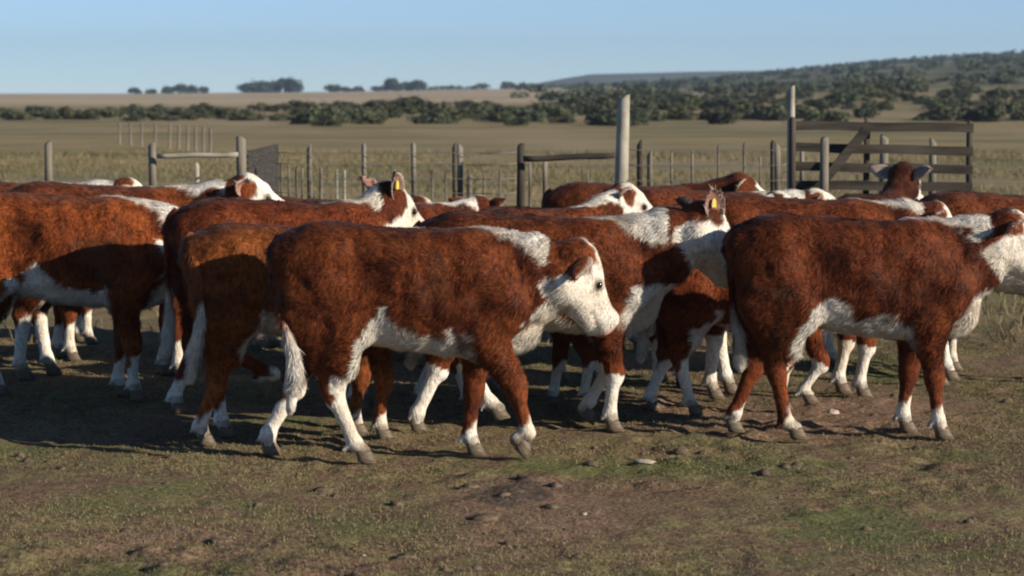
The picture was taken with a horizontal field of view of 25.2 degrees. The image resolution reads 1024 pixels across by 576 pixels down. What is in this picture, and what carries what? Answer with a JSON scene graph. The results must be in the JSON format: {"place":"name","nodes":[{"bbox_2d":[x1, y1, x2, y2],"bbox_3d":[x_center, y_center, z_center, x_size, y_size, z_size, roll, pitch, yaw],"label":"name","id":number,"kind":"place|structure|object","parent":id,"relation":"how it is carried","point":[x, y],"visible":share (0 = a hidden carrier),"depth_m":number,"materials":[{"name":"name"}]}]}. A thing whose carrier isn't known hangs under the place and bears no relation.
{"place":"outdoors","nodes":[
{"label":"outdoors","id":0,"kind":"place"},
{"bbox_2d":[0,56,1023,575],"bbox_3d":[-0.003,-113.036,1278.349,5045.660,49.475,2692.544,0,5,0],"label":"ground","id":1,"kind":"structure","parent":0,"point":[694,518],"depth_m":10.30,"materials":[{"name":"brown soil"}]},
{"bbox_2d":[8,111,35,119],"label":"shrub","id":2,"kind":"object","parent":1,"relation":"on","point":[17,116],"visible":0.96,"depth_m":121.66,"materials":[{"name":"green plant"}]},
{"bbox_2d":[44,141,52,181],"bbox_3d":[-3.569,-0.369,17.635,0.071,1.528,0.062,0,5,0],"label":"fence post","id":3,"kind":"object","parent":1,"relation":"on","point":[48,160],"visible":0.27,"depth_m":17.56,"materials":[{"name":"grey wood"}]},
{"bbox_2d":[50,105,76,119],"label":"shrub","id":4,"kind":"object","parent":1,"relation":"on","point":[65,112],"visible":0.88,"depth_m":124.42,"materials":[{"name":"green plant"}]},
{"bbox_2d":[0,176,141,361],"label":"calf","id":5,"kind":"object","parent":1,"relation":"on","point":[65,317],"visible":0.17,"depth_m":13.65},
{"bbox_2d":[71,109,100,119],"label":"shrub","id":6,"kind":"object","parent":1,"relation":"on","point":[88,114],"visible":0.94,"depth_m":123.53,"materials":[{"name":"green plant"}]},
{"bbox_2d":[74,306,98,344],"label":"calf","id":7,"kind":"object","parent":1,"relation":"on","point":[84,334],"visible":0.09,"depth_m":14.56},
{"bbox_2d":[0,191,179,401],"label":"calf","id":8,"kind":"object","parent":1,"relation":"on","point":[103,251],"visible":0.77,"depth_m":11.80},
{"bbox_2d":[91,108,115,117],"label":"shrub","id":9,"kind":"object","parent":1,"relation":"on","point":[107,113],"visible":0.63,"depth_m":131.41,"materials":[{"name":"green plant"}]},
{"bbox_2d":[0,172,284,380],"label":"calf","id":10,"kind":"object","parent":1,"relation":"on","point":[26,313],"visible":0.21,"depth_m":12.77},
{"bbox_2d":[128,109,161,120],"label":"shrub","id":11,"kind":"object","parent":1,"relation":"on","point":[148,115],"visible":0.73,"depth_m":120.54,"materials":[{"name":"green plant"}]},
{"bbox_2d":[118,122,211,152],"bbox_3d":[-9.418,-3.991,62.550,0.430,0.985,11.631,-2,5,-21],"label":"wire fence","id":12,"kind":"object","parent":1,"relation":"on","point":[178,139],"visible":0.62,"depth_m":61.86,"materials":[{"name":"grey wood"}]},
{"bbox_2d":[178,110,208,119],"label":"shrub","id":13,"kind":"object","parent":1,"relation":"on","point":[193,115],"visible":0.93,"depth_m":122.46,"materials":[{"name":"green plant"}]},
{"bbox_2d":[148,136,245,307],"bbox_3d":[-2.327,-0.340,17.012,0.742,1.578,0.133,0,5,0],"label":"rail frame","id":14,"kind":"object","parent":1,"relation":"on","point":[239,154],"visible":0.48,"depth_m":16.95,"materials":[{"name":"grey wood"}]},
{"bbox_2d":[247,144,278,195],"bbox_3d":[-2.039,-0.645,18.864,0.024,1.065,3.313,0,5,-2],"label":"netting panel","id":15,"kind":"object","parent":14,"relation":"attached to","point":[261,164],"visible":0.37,"depth_m":19.06,"materials":[{"name":"grey metal"}]},
{"bbox_2d":[196,103,229,117],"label":"shrub","id":16,"kind":"object","parent":1,"relation":"on","point":[210,112],"visible":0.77,"depth_m":129.02,"materials":[{"name":"green plant"}]},
{"bbox_2d":[224,111,247,120],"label":"shrub","id":17,"kind":"object","parent":1,"relation":"on","point":[236,115],"visible":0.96,"depth_m":119.39,"materials":[{"name":"green plant"}]},
{"bbox_2d":[237,109,267,120],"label":"shrub","id":18,"kind":"object","parent":1,"relation":"on","point":[250,115],"visible":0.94,"depth_m":119.95,"materials":[{"name":"green plant"}]},
{"bbox_2d":[245,78,272,92],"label":"tree","id":19,"kind":"object","parent":1,"relation":"on","point":[260,86],"visible":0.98,"depth_m":826.07,"materials":[{"name":"green plant"}]},
{"bbox_2d":[245,102,273,111],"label":"shrub","id":20,"kind":"object","parent":1,"relation":"on","point":[262,106],"visible":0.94,"depth_m":166.96,"materials":[{"name":"green plant"}]},
{"bbox_2d":[269,103,294,111],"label":"shrub","id":21,"kind":"object","parent":1,"relation":"on","point":[277,107],"visible":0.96,"depth_m":162.55,"materials":[{"name":"green plant"}]},
{"bbox_2d":[159,169,423,413],"bbox_3d":[-1.050,0.013,11.534,1.489,1.222,0.492,-2,5,-22],"label":"calf","id":22,"kind":"object","parent":1,"relation":"on","point":[388,203],"visible":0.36,"depth_m":11.36},
{"bbox_2d":[283,76,304,91],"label":"tree","id":23,"kind":"object","parent":1,"relation":"on","point":[293,85],"visible":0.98,"depth_m":827.00,"materials":[{"name":"green plant"}]},
{"bbox_2d":[176,221,417,446],"bbox_3d":[-0.838,0.195,10.596,1.430,1.021,0.520,-1,5,-10],"label":"calf","id":24,"kind":"object","parent":1,"relation":"on","point":[223,267],"visible":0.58,"depth_m":10.36},
{"bbox_2d":[285,102,325,121],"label":"shrub","id":25,"kind":"object","parent":1,"relation":"on","point":[307,108],"visible":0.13,"depth_m":114.19,"materials":[{"name":"green plant"}]},
{"bbox_2d":[290,108,338,123],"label":"shrub","id":26,"kind":"object","parent":1,"relation":"on","point":[313,115],"visible":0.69,"depth_m":106.85,"materials":[{"name":"green plant"}]},
{"bbox_2d":[309,115,343,125],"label":"shrub","id":27,"kind":"object","parent":1,"relation":"on","point":[329,121],"visible":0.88,"depth_m":101.91,"materials":[{"name":"green plant"}]},
{"bbox_2d":[320,103,358,122],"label":"shrub","id":28,"kind":"object","parent":1,"relation":"on","point":[347,114],"visible":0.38,"depth_m":111.02,"materials":[{"name":"green plant"}]},
{"bbox_2d":[249,195,430,350],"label":"calf","id":29,"kind":"object","parent":1,"relation":"on","point":[272,341],"visible":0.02,"depth_m":14.23},
{"bbox_2d":[354,113,385,123],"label":"shrub","id":30,"kind":"object","parent":1,"relation":"on","point":[371,119],"visible":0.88,"depth_m":107.93,"materials":[{"name":"green plant"}]},
{"bbox_2d":[352,107,387,120],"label":"shrub","id":31,"kind":"object","parent":1,"relation":"on","point":[369,113],"visible":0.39,"depth_m":116.48,"materials":[{"name":"green plant"}]},
{"bbox_2d":[375,103,406,116],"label":"shrub","id":32,"kind":"object","parent":1,"relation":"on","point":[388,108],"visible":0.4,"depth_m":131.25,"materials":[{"name":"green plant"}]},
{"bbox_2d":[275,142,516,198],"bbox_3d":[-0.883,-0.383,17.865,1.865,1.516,0.570,0,5,0],"label":"wire fence","id":33,"kind":"object","parent":1,"relation":"on","point":[413,164],"visible":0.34,"depth_m":17.56,"materials":[{"name":"grey wood"}]},
{"bbox_2d":[298,194,507,368],"bbox_3d":[-0.694,-0.034,13.277,1.423,1.014,0.487,-2,5,-21],"label":"calf","id":34,"kind":"object","parent":1,"relation":"on","point":[475,202],"visible":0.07,"depth_m":13.30},
{"bbox_2d":[390,95,418,107],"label":"shrub","id":35,"kind":"object","parent":1,"relation":"on","point":[407,101],"visible":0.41,"depth_m":158.18,"materials":[{"name":"green plant"}]},
{"bbox_2d":[315,165,516,202],"bbox_3d":[-0.904,-0.581,22.019,1.962,1.194,0.080,0,5,0],"label":"wire fence","id":36,"kind":"object","parent":1,"relation":"on","point":[469,175],"visible":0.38,"depth_m":21.98,"materials":[{"name":"grey wood"}]},
{"bbox_2d":[403,104,428,113],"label":"shrub","id":37,"kind":"object","parent":1,"relation":"on","point":[412,109],"visible":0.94,"depth_m":147.08,"materials":[{"name":"green plant"}]},
{"bbox_2d":[406,80,427,90],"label":"tree","id":38,"kind":"object","parent":1,"relation":"on","point":[416,85],"visible":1,"depth_m":829.03,"materials":[{"name":"green plant"}]},
{"bbox_2d":[413,99,452,112],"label":"shrub","id":39,"kind":"object","parent":1,"relation":"on","point":[423,103],"visible":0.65,"depth_m":153.82,"materials":[{"name":"green plant"}]},
{"bbox_2d":[412,109,458,123],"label":"shrub","id":40,"kind":"object","parent":1,"relation":"on","point":[437,117],"visible":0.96,"depth_m":108.97,"materials":[{"name":"green plant"}]},
{"bbox_2d":[256,219,619,463],"bbox_3d":[-0.330,0.226,10.013,1.613,1.060,0.518,0,5,0],"label":"calf","id":41,"kind":"object","parent":1,"relation":"on","point":[483,304],"visible":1,"depth_m":9.85},
{"bbox_2d":[424,104,465,118],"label":"shrub","id":42,"kind":"object","parent":1,"relation":"on","point":[446,110],"visible":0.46,"depth_m":118.59,"materials":[{"name":"green plant"}]},
{"bbox_2d":[462,99,494,115],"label":"shrub","id":43,"kind":"object","parent":1,"relation":"on","point":[487,107],"visible":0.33,"depth_m":134.81,"materials":[{"name":"green plant"}]},
{"bbox_2d":[468,513,498,521],"bbox_3d":[-0.113,0.866,8.641,0.106,0.026,0.100,-4,7,-41],"label":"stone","id":44,"kind":"object","parent":1,"relation":"on","point":[485,517],"visible":1,"depth_m":8.62,"materials":[{"name":"beige stone"}]},
{"bbox_2d":[489,109,515,122],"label":"shrub","id":45,"kind":"object","parent":1,"relation":"on","point":[496,116],"visible":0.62,"depth_m":112.42,"materials":[{"name":"green plant"}]},
{"bbox_2d":[412,330,600,409],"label":"calf","id":46,"kind":"object","parent":1,"relation":"on","point":[583,348],"visible":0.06,"depth_m":11.74},
{"bbox_2d":[5,369,1013,575],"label":"crumbs of mud","id":47,"kind":"object","parent":1,"relation":"on","point":[684,450],"visible":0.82,"depth_m":9.90,"materials":[{"name":"brown soil"}]},
{"bbox_2d":[500,114,531,125],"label":"shrub","id":48,"kind":"object","parent":1,"relation":"on","point":[520,121],"visible":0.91,"depth_m":102.66,"materials":[{"name":"green plant"}]},
{"bbox_2d":[510,107,547,121],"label":"shrub","id":49,"kind":"object","parent":1,"relation":"on","point":[526,112],"visible":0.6,"depth_m":113.41,"materials":[{"name":"green plant"}]},
{"bbox_2d":[518,100,574,116],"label":"shrub","id":50,"kind":"object","parent":1,"relation":"on","point":[552,107],"visible":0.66,"depth_m":131.01,"materials":[{"name":"green plant"}]},
{"bbox_2d":[546,114,576,122],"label":"shrub","id":51,"kind":"object","parent":1,"relation":"on","point":[563,119],"visible":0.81,"depth_m":110.96,"materials":[{"name":"green plant"}]},
{"bbox_2d":[479,181,651,396],"bbox_3d":[0.276,-0.019,12.555,0.448,1.110,1.542,4,6,40],"label":"calf","id":52,"kind":"object","parent":1,"relation":"on","point":[623,197],"visible":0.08,"depth_m":12.68},
{"bbox_2d":[403,184,729,431],"bbox_3d":[0.298,0.084,10.936,1.652,1.186,0.467,0,5,-3],"label":"calf","id":53,"kind":"object","parent":1,"relation":"on","point":[652,258],"visible":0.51,"depth_m":10.82},
{"bbox_2d":[516,94,629,206],"bbox_3d":[0.448,-0.525,17.365,0.851,1.886,0.937,0,5,0],"label":"railed fence","id":54,"kind":"object","parent":1,"relation":"on","point":[621,156],"visible":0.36,"depth_m":16.94,"materials":[{"name":"grey wood"}]},
{"bbox_2d":[555,94,592,105],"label":"shrub","id":55,"kind":"object","parent":1,"relation":"on","point":[573,99],"visible":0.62,"depth_m":186.56,"materials":[{"name":"green plant"}]},
{"bbox_2d":[571,100,608,114],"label":"shrub","id":56,"kind":"object","parent":1,"relation":"on","point":[584,109],"visible":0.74,"depth_m":138.68,"materials":[{"name":"green plant"}]},
{"bbox_2d":[582,96,617,113],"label":"shrub","id":57,"kind":"object","parent":1,"relation":"on","point":[607,102],"visible":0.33,"depth_m":143.78,"materials":[{"name":"green plant"}]},
{"bbox_2d":[584,107,641,125],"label":"shrub","id":58,"kind":"object","parent":1,"relation":"on","point":[603,117],"visible":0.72,"depth_m":102.83,"materials":[{"name":"green plant"}]},
{"bbox_2d":[609,87,639,100],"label":"shrub","id":59,"kind":"object","parent":1,"relation":"on","point":[633,94],"visible":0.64,"depth_m":225.71,"materials":[{"name":"green plant"}]},
{"bbox_2d":[608,106,651,124],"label":"shrub","id":60,"kind":"object","parent":1,"relation":"on","point":[644,117],"visible":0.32,"depth_m":104.69,"materials":[{"name":"green plant"}]},
{"bbox_2d":[616,105,668,120],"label":"shrub","id":61,"kind":"object","parent":1,"relation":"on","point":[655,115],"visible":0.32,"depth_m":116.63,"materials":[{"name":"green plant"}]},
{"bbox_2d":[630,97,672,109],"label":"shrub","id":62,"kind":"object","parent":1,"relation":"on","point":[651,103],"visible":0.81,"depth_m":147.39,"materials":[{"name":"green plant"}]},
{"bbox_2d":[540,171,764,207],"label":"calf","id":63,"kind":"object","parent":1,"relation":"on","point":[570,194],"visible":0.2,"depth_m":14.81},
{"bbox_2d":[654,93,689,109],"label":"shrub","id":64,"kind":"object","parent":1,"relation":"on","point":[681,99],"visible":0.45,"depth_m":161.97,"materials":[{"name":"green plant"}]},
{"bbox_2d":[663,106,695,119],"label":"shrub","id":65,"kind":"object","parent":1,"relation":"on","point":[681,114],"visible":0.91,"depth_m":119.69,"materials":[{"name":"green plant"}]},
{"bbox_2d":[668,101,699,112],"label":"shrub","id":66,"kind":"object","parent":1,"relation":"on","point":[675,106],"visible":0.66,"depth_m":149.83,"materials":[{"name":"green plant"}]},
{"bbox_2d":[687,94,714,108],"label":"shrub","id":67,"kind":"object","parent":1,"relation":"on","point":[698,101],"visible":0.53,"depth_m":163.91,"materials":[{"name":"green plant"}]},
{"bbox_2d":[628,140,786,190],"bbox_3d":[1.471,-0.380,17.671,1.263,1.544,0.581,0,5,0],"label":"wire fence","id":68,"kind":"object","parent":1,"relation":"on","point":[775,155],"visible":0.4,"depth_m":17.36,"materials":[{"name":"grey wood"}]},
{"bbox_2d":[697,83,725,95],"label":"shrub","id":69,"kind":"object","parent":1,"relation":"on","point":[717,90],"visible":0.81,"depth_m":253.84,"materials":[{"name":"green plant"}]},
{"bbox_2d":[647,190,791,385],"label":"calf","id":70,"kind":"object","parent":1,"relation":"on","point":[652,335],"visible":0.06,"depth_m":12.68},
{"bbox_2d":[420,49,1023,89],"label":"treeline","id":71,"kind":"object","parent":1,"relation":"on","point":[507,85],"visible":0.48,"depth_m":840.85,"materials":[{"name":"green plant"}]},
{"bbox_2d":[702,105,744,123],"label":"shrub","id":72,"kind":"object","parent":1,"relation":"on","point":[716,116],"visible":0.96,"depth_m":107.32,"materials":[{"name":"green plant"}]},
{"bbox_2d":[707,93,743,107],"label":"shrub","id":73,"kind":"object","parent":1,"relation":"on","point":[717,102],"visible":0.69,"depth_m":162.91,"materials":[{"name":"green plant"}]},
{"bbox_2d":[627,186,834,350],"bbox_3d":[1.383,-0.130,14.338,1.579,1.022,0.462,0,5,0],"label":"calf","id":74,"kind":"object","parent":1,"relation":"on","point":[655,196],"visible":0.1,"depth_m":14.23},
{"bbox_2d":[634,269,829,415],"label":"calf","id":75,"kind":"object","parent":1,"relation":"on","point":[694,308],"visible":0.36,"depth_m":11.37},
{"bbox_2d":[730,100,772,119],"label":"shrub","id":76,"kind":"object","parent":1,"relation":"on","point":[745,109],"visible":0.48,"depth_m":119.77,"materials":[{"name":"green plant"}]},
{"bbox_2d":[510,52,1023,100],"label":"scrub","id":77,"kind":"object","parent":1,"relation":"on","point":[590,89],"visible":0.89,"depth_m":424.70,"materials":[{"name":"green plant"}]},
{"bbox_2d":[748,104,786,120],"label":"shrub","id":78,"kind":"object","parent":1,"relation":"on","point":[775,112],"visible":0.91,"depth_m":116.66,"materials":[{"name":"green plant"}]},
{"bbox_2d":[757,84,785,94],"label":"shrub","id":79,"kind":"object","parent":1,"relation":"on","point":[772,90],"visible":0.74,"depth_m":240.28,"materials":[{"name":"green plant"}]},
{"bbox_2d":[787,86,794,189],"bbox_3d":[2.044,-0.506,16.771,0.068,1.950,0.071,3,6,33],"label":"gate post","id":80,"kind":"object","parent":1,"relation":"on","point":[790,102],"visible":0.28,"depth_m":16.68,"materials":[{"name":"grey wood"}]},
{"bbox_2d":[789,117,795,189],"bbox_3d":[2.014,-0.365,16.430,0.063,1.728,0.056,0,5,0],"label":"gate post","id":81,"kind":"object","parent":1,"relation":"on","point":[792,152],"visible":0.36,"depth_m":16.36,"materials":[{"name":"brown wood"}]},
{"bbox_2d":[801,83,826,92],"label":"shrub","id":82,"kind":"object","parent":1,"relation":"on","point":[810,87],"visible":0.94,"depth_m":247.37,"materials":[{"name":"green plant"}]},
{"bbox_2d":[802,97,838,109],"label":"shrub","id":83,"kind":"object","parent":1,"relation":"on","point":[821,104],"visible":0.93,"depth_m":149.74,"materials":[{"name":"green plant"}]},
{"bbox_2d":[819,136,828,192],"bbox_3d":[2.174,-0.263,16.038,0.076,1.594,0.068,0,5,0],"label":"fence post","id":84,"kind":"object","parent":1,"relation":"on","point":[824,166],"visible":0.33,"depth_m":15.96,"materials":[{"name":"grey wood"}]},
{"bbox_2d":[700,192,951,399],"bbox_3d":[1.645,0.031,12.099,1.576,1.087,0.483,0,5,0],"label":"calf","id":85,"kind":"object","parent":1,"relation":"on","point":[740,208],"visible":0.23,"depth_m":11.99},
{"bbox_2d":[802,106,853,121],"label":"shrub","id":86,"kind":"object","parent":1,"relation":"on","point":[823,115],"visible":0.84,"depth_m":108.59,"materials":[{"name":"green plant"}]},
{"bbox_2d":[817,89,857,104],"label":"shrub","id":87,"kind":"object","parent":1,"relation":"on","point":[843,97],"visible":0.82,"depth_m":166.67,"materials":[{"name":"green plant"}]},
{"bbox_2d":[852,106,880,117],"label":"shrub","id":88,"kind":"object","parent":1,"relation":"on","point":[861,113],"visible":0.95,"depth_m":122.98,"materials":[{"name":"green plant"}]},
{"bbox_2d":[852,83,886,97],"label":"shrub","id":89,"kind":"object","parent":1,"relation":"on","point":[871,92],"visible":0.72,"depth_m":201.59,"materials":[{"name":"green plant"}]},
{"bbox_2d":[719,206,1023,439],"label":"calf","id":90,"kind":"object","parent":1,"relation":"on","point":[917,289],"visible":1,"depth_m":10.54},
{"bbox_2d":[858,98,894,110],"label":"shrub","id":91,"kind":"object","parent":1,"relation":"on","point":[882,105],"visible":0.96,"depth_m":143.59,"materials":[{"name":"green plant"}]},
{"bbox_2d":[879,135,888,192],"bbox_3d":[3.001,-0.462,18.531,0.077,1.559,0.073,0,5,0],"label":"fence post","id":92,"kind":"object","parent":1,"relation":"on","point":[883,156],"visible":0.16,"depth_m":18.45,"materials":[{"name":"grey wood"}]},
{"bbox_2d":[796,118,973,193],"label":"timber gate","id":93,"kind":"structure","parent":1,"relation":"on","point":[866,127],"depth_m":16.51,"materials":[{"name":"brown wood"}]},
{"bbox_2d":[837,160,932,200],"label":"calf","id":94,"kind":"object","parent":1,"relation":"on","point":[903,177],"visible":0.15,"depth_m":15.70},
{"bbox_2d":[822,332,963,370],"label":"calf","id":95,"kind":"object","parent":1,"relation":"on","point":[829,345],"visible":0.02,"depth_m":13.22},
{"bbox_2d":[876,89,916,101],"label":"shrub","id":96,"kind":"object","parent":1,"relation":"on","point":[905,95],"visible":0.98,"depth_m":178.76,"materials":[{"name":"green plant"}]},
{"bbox_2d":[891,80,920,92],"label":"shrub","id":97,"kind":"object","parent":1,"relation":"on","point":[914,87],"visible":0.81,"depth_m":221.17,"materials":[{"name":"green plant"}]},
{"bbox_2d":[928,138,936,194],"bbox_3d":[3.393,-0.449,18.529,0.059,1.533,0.061,5,7,43],"label":"fence post","id":98,"kind":"object","parent":1,"relation":"on","point":[932,176],"visible":0.21,"depth_m":18.46,"materials":[{"name":"grey wood"}]},
{"bbox_2d":[912,108,954,120],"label":"shrub","id":99,"kind":"object","parent":1,"relation":"on","point":[925,116],"visible":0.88,"depth_m":115.97,"materials":[{"name":"green plant"}]},
{"bbox_2d":[924,95,962,106],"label":"shrub","id":100,"kind":"object","parent":1,"relation":"on","point":[932,100],"visible":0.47,"depth_m":151.39,"materials":[{"name":"green plant"}]},
{"bbox_2d":[928,103,963,120],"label":"shrub","id":101,"kind":"object","parent":1,"relation":"on","point":[939,111],"visible":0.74,"depth_m":116.10,"materials":[{"name":"green plant"}]},
{"bbox_2d":[935,88,971,95],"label":"shrub","id":102,"kind":"object","parent":1,"relation":"on","point":[949,90],"visible":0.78,"depth_m":199.54,"materials":[{"name":"green plant"}]},
{"bbox_2d":[914,190,1023,385],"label":"calf","id":103,"kind":"object","parent":1,"relation":"on","point":[955,202],"visible":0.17,"depth_m":12.48},
{"bbox_2d":[948,100,1005,121],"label":"shrub","id":104,"kind":"object","parent":1,"relation":"on","point":[989,112],"visible":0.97,"depth_m":112.97,"materials":[{"name":"green plant"}]},
{"bbox_2d":[987,72,1018,83],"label":"shrub","id":105,"kind":"object","parent":1,"relation":"on","point":[1001,78],"visible":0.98,"depth_m":256.61,"materials":[{"name":"green plant"}]},
{"bbox_2d":[984,85,1023,100],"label":"shrub","id":106,"kind":"object","parent":1,"relation":"on","point":[1003,93],"visible":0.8,"depth_m":173.26,"materials":[{"name":"green plant"}]},
{"bbox_2d":[999,99,1023,112],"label":"shrub","id":107,"kind":"object","parent":1,"relation":"on","point":[1011,104],"visible":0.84,"depth_m":134.52,"materials":[{"name":"green plant"}]},
{"bbox_2d":[0,147,1023,345],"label":"pasture grass","id":108,"kind":"structure","parent":0,"point":[394,157],"depth_m":45.43,"materials":[{"name":"beige plant"}]},
{"bbox_2d":[0,0,1023,93],"label":"sky","id":109,"kind":"structure","parent":0,"point":[47,46],"materials":[{"name":"blue"}]},
{"bbox_2d":[509,70,804,88],"bbox_3d":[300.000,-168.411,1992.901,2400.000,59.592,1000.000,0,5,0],"label":"hills","id":110,"kind":"structure","parent":0,"point":[603,78],"depth_m":1695.63,"materials":[{"name":"green plant"}]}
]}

